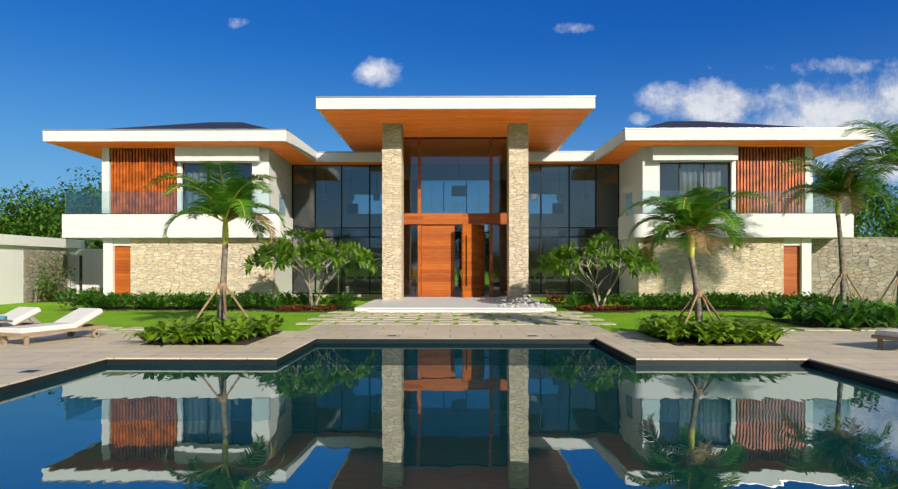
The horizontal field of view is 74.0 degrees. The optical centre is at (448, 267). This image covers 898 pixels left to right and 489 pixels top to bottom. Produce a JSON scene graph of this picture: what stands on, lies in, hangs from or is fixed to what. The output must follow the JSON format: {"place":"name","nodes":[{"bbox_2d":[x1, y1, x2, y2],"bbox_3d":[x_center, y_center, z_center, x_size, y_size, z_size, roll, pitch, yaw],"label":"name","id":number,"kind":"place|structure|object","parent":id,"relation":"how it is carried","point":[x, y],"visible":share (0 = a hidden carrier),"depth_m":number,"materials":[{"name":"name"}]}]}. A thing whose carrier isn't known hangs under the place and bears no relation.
{"place":"outdoors","nodes":[
{"label":"outdoors","id":0,"kind":"place"},
{"bbox_2d":[0,270,895,331],"bbox_3d":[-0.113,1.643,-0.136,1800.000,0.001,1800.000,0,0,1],"label":"lawn","id":1,"kind":"structure","parent":0,"point":[623,321],"depth_m":20.38,"materials":[{"name":"green plant"}]},
{"bbox_2d":[0,180,77,239],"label":"tree","id":2,"kind":"object","parent":1,"relation":"on","point":[2,198],"visible":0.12,"depth_m":49.48,"materials":[{"name":"green plant"}]},
{"bbox_2d":[0,186,85,247],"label":"tree","id":3,"kind":"object","parent":1,"relation":"on","point":[4,228],"visible":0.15,"depth_m":45.91,"materials":[{"name":"green plant"}]},
{"bbox_2d":[0,182,86,213],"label":"tree","id":4,"kind":"object","parent":1,"relation":"on","point":[60,196],"visible":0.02,"depth_m":59.67,"materials":[{"name":"green plant"}]},
{"bbox_2d":[0,234,102,304],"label":"garden wall","id":5,"kind":"structure","parent":1,"relation":"on","point":[19,254],"depth_m":28.84,"materials":[{"name":"paint"}]},
{"bbox_2d":[8,175,102,248],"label":"tree","id":6,"kind":"object","parent":1,"relation":"on","point":[52,227],"visible":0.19,"depth_m":43.29,"materials":[{"name":"green plant"}]},
{"bbox_2d":[30,249,81,301],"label":"climber garden wall","id":7,"kind":"structure","parent":1,"relation":"on","point":[46,280],"depth_m":28.72,"materials":[{"name":"green plant"}]},
{"bbox_2d":[32,286,102,301],"bbox_3d":[-17.838,1.297,29.653,4.147,0.792,3.886,0,0,1],"label":"hedge","id":8,"kind":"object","parent":1,"relation":"on","point":[92,290],"depth_m":28.66,"materials":[{"name":"green plant"}]},
{"bbox_2d":[62,166,102,247],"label":"tree","id":9,"kind":"object","parent":1,"relation":"on","point":[87,179],"visible":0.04,"depth_m":51.07,"materials":[{"name":"green plant"}]},
{"bbox_2d":[62,146,309,302],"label":"house wing","id":10,"kind":"structure","parent":1,"relation":"on","point":[140,255],"depth_m":27.50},
{"bbox_2d":[65,191,284,215],"bbox_3d":[-12.635,-2.942,29.248,9.680,1.050,4.378,0,0,1],"label":"glass railing","id":11,"kind":"object","parent":10,"relation":"attached to","point":[75,203],"visible":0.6,"depth_m":27.12,"materials":[{"name":"clear glass"}]},
{"bbox_2d":[55,289,357,311],"bbox_3d":[-9.218,1.275,23.549,11.568,0.837,3.245,0,0,1],"label":"hedge bed","id":12,"kind":"object","parent":1,"relation":"on","point":[183,301],"visible":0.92,"depth_m":22.86,"materials":[{"name":"green plant"}]},
{"bbox_2d":[42,129,381,183],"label":"house roof","id":13,"kind":"structure","parent":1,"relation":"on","point":[288,146],"depth_m":27.25,"materials":[{"name":"white paint"}]},
{"bbox_2d":[111,122,267,128],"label":"hip roof","id":14,"kind":"structure","parent":13,"relation":"on","point":[223,125],"depth_m":30.88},
{"bbox_2d":[143,161,284,321],"bbox_3d":[-5.300,-0.320,13.724,3.085,3.893,3.139,0,0,-33],"label":"palm tree","id":15,"kind":"object","parent":1,"relation":"on","point":[232,201],"visible":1,"depth_m":13.63,"materials":[{"name":"green plant"}]},
{"bbox_2d":[275,304,339,312],"bbox_3d":[-5.247,1.529,22.595,2.393,0.329,2.124,0,0,1],"label":"red groundcover","id":16,"kind":"object","parent":1,"relation":"on","point":[295,307],"visible":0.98,"depth_m":22.17,"materials":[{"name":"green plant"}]},
{"bbox_2d":[240,226,382,308],"bbox_3d":[-5.227,0.028,23.052,5.349,3.282,5.191,0,0,1],"label":"frangipani tree","id":17,"kind":"object","parent":1,"relation":"on","point":[283,252],"visible":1,"depth_m":21.81,"materials":[{"name":"green plant"}]},
{"bbox_2d":[292,165,381,293],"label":"window","id":18,"kind":"structure","parent":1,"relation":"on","point":[335,233],"depth_m":33.23,"materials":[{"name":"glass"}]},
{"bbox_2d":[292,164,618,296],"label":"glass facade","id":19,"kind":"structure","parent":1,"relation":"on","point":[360,286],"depth_m":37.98,"materials":[{"name":"clear glass"}]},
{"bbox_2d":[315,95,595,312],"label":"entrance portico","id":20,"kind":"structure","parent":1,"relation":"on","point":[399,132],"depth_m":27.39,"materials":[{"name":"beige stone"}]},
{"bbox_2d":[462,223,484,297],"bbox_3d":[1.258,-0.344,30.069,0.160,3.664,1.750,0,0,41],"label":"front door","id":21,"kind":"structure","parent":20,"relation":"attached to","point":[473,260],"depth_m":30.03,"materials":[{"name":"orange wood"}]},
{"bbox_2d":[294,311,617,325],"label":"paver joint grass","id":22,"kind":"structure","parent":1,"relation":"on","point":[453,318],"depth_m":19.14,"materials":[{"name":"green plant"}]},
{"bbox_2d":[485,225,488,275],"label":"tree","id":23,"kind":"object","parent":1,"relation":"on","point":[488,250],"depth_m":49.39,"materials":[{"name":"green plant"}]},
{"bbox_2d":[96,311,897,330],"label":"lawn stepping pavers","id":24,"kind":"object","parent":1,"relation":"on","point":[429,318],"visible":0.71,"depth_m":18.54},
{"bbox_2d":[494,290,553,306],"bbox_3d":[2.957,1.272,24.744,2.100,0.560,4.911,0,0,1],"label":"pebble pile","id":25,"kind":"object","parent":1,"relation":"on","point":[525,300],"visible":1,"depth_m":24.59,"materials":[{"name":"white stone"}]},
{"bbox_2d":[544,291,568,305],"bbox_3d":[4.461,1.243,24.376,1.114,0.655,1.626,0,0,1],"label":"shrub","id":26,"kind":"object","parent":1,"relation":"on","point":[557,297],"visible":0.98,"depth_m":24.50,"materials":[{"name":"red plant"}]},
{"bbox_2d":[528,164,618,293],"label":"window","id":27,"kind":"structure","parent":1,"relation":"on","point":[539,232],"depth_m":33.10,"materials":[{"name":"glass"}]},
{"bbox_2d":[535,232,662,309],"bbox_3d":[5.832,0.129,22.929,5.000,3.079,4.754,0,0,1],"label":"frangipani tree","id":28,"kind":"object","parent":1,"relation":"on","point":[563,258],"visible":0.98,"depth_m":22.27,"materials":[{"name":"green plant"}]},
{"bbox_2d":[573,303,635,312],"bbox_3d":[5.759,1.522,22.506,2.266,0.343,2.158,0,0,1],"label":"red groundcover","id":29,"kind":"object","parent":1,"relation":"on","point":[585,307],"visible":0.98,"depth_m":21.93,"materials":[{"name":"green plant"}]},
{"bbox_2d":[561,289,864,311],"bbox_3d":[10.048,1.290,23.357,11.316,0.808,3.210,0,0,1],"label":"hedge bed","id":30,"kind":"object","parent":1,"relation":"on","point":[714,298],"visible":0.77,"depth_m":22.82,"materials":[{"name":"green plant"}]},
{"bbox_2d":[603,145,853,301],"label":"house wing","id":31,"kind":"structure","parent":1,"relation":"on","point":[772,254],"depth_m":27.37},
{"bbox_2d":[528,127,873,182],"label":"house roof","id":32,"kind":"structure","parent":31,"relation":"on","point":[623,145],"depth_m":27.03,"materials":[{"name":"white paint"}]},
{"bbox_2d":[644,121,795,127],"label":"roof","id":33,"kind":"structure","parent":32,"relation":"on","point":[689,124],"depth_m":30.52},
{"bbox_2d":[626,190,849,215],"bbox_3d":[13.244,-2.942,28.993,9.680,1.050,4.378,0,0,1],"label":"balcony railing","id":34,"kind":"object","parent":31,"relation":"attached to","point":[818,207],"visible":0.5,"depth_m":26.83,"materials":[{"name":"clear glass"}]},
{"bbox_2d":[754,297,897,329],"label":"border plants","id":35,"kind":"object","parent":1,"relation":"on","point":[855,314],"visible":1,"depth_m":16.45,"materials":[{"name":"green plant"}]},
{"bbox_2d":[771,152,897,304],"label":"palm tree","id":36,"kind":"object","parent":1,"relation":"on","point":[835,190],"visible":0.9,"depth_m":21.92,"materials":[{"name":"green plant"}]},
{"bbox_2d":[813,176,873,233],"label":"tree","id":37,"kind":"object","parent":1,"relation":"on","point":[866,209],"visible":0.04,"depth_m":42.93,"materials":[{"name":"green plant"}]},
{"bbox_2d":[811,237,897,301],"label":"stone wall","id":38,"kind":"structure","parent":1,"relation":"on","point":[871,266],"depth_m":28.07,"materials":[{"name":"beige stone"}]},
{"bbox_2d":[813,173,897,236],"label":"tree","id":39,"kind":"object","parent":1,"relation":"on","point":[876,205],"visible":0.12,"depth_m":47.31,"materials":[{"name":"green plant"}]},
{"bbox_2d":[829,120,897,305],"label":"palm tree","id":40,"kind":"object","parent":1,"relation":"on","point":[891,158],"visible":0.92,"depth_m":19.94,"materials":[{"name":"green plant"}]},
{"bbox_2d":[863,181,897,236],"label":"tree","id":41,"kind":"object","parent":1,"relation":"on","point":[891,226],"visible":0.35,"depth_m":51.75,"materials":[{"name":"green plant"}]},
{"bbox_2d":[0,343,897,488],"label":"pool water","id":42,"kind":"structure","parent":0,"point":[432,416],"depth_m":6.61,"materials":[{"name":"blue liquid"}]},
{"bbox_2d":[0,314,897,386],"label":"pool deck paving","id":43,"kind":"structure","parent":0,"point":[859,352],"depth_m":12.01,"materials":[{"name":"beige stone"}]},
{"bbox_2d":[0,316,12,340],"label":"side table with towel","id":44,"kind":"object","parent":43,"relation":"on","point":[3,319],"visible":0.83,"depth_m":13.15,"materials":[{"name":"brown wood"}]},
{"bbox_2d":[1,307,41,326],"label":"sun lounger","id":45,"kind":"object","parent":43,"relation":"on","point":[18,316],"visible":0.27,"depth_m":14.03,"materials":[{"name":"white fabric"}]},
{"bbox_2d":[0,308,106,345],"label":"sun lounger","id":46,"kind":"object","parent":43,"relation":"on","point":[71,323],"visible":1,"depth_m":13.13,"materials":[{"name":"white fabric"}]},
{"bbox_2d":[115,310,293,344],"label":"planter plants","id":47,"kind":"object","parent":43,"relation":"on","point":[238,328],"visible":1,"depth_m":12.65,"materials":[{"name":"green plant"}]},
{"bbox_2d":[16,335,538,372],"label":"pool skimmer lids","id":48,"kind":"object","parent":43,"relation":"on","point":[29,371],"visible":0.94,"depth_m":9.28,"materials":[{"name":"tile"}]},
{"bbox_2d":[0,339,897,394],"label":"pool edge tiles","id":49,"kind":"object","parent":43,"relation":"attached to","point":[79,369],"visible":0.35,"depth_m":10.64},
{"bbox_2d":[633,313,797,345],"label":"planter plants","id":50,"kind":"object","parent":43,"relation":"on","point":[692,331],"visible":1,"depth_m":12.58,"materials":[{"name":"green plant"}]},
{"bbox_2d":[619,185,775,322],"bbox_3d":[5.579,-0.076,13.907,3.252,3.408,3.172,0,0,1],"label":"palm tree","id":51,"kind":"object","parent":50,"relation":"in","point":[695,214],"visible":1,"depth_m":13.58,"materials":[{"name":"green plant"}]},
{"bbox_2d":[871,329,897,348],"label":"sun lounger","id":52,"kind":"object","parent":43,"relation":"on","point":[880,336],"visible":1,"depth_m":11.72,"materials":[{"name":"white fabric"}]},
{"bbox_2d":[0,0,897,237],"label":"sky","id":53,"kind":"structure","parent":0,"point":[65,64],"materials":[{"name":"blue"}]}
]}

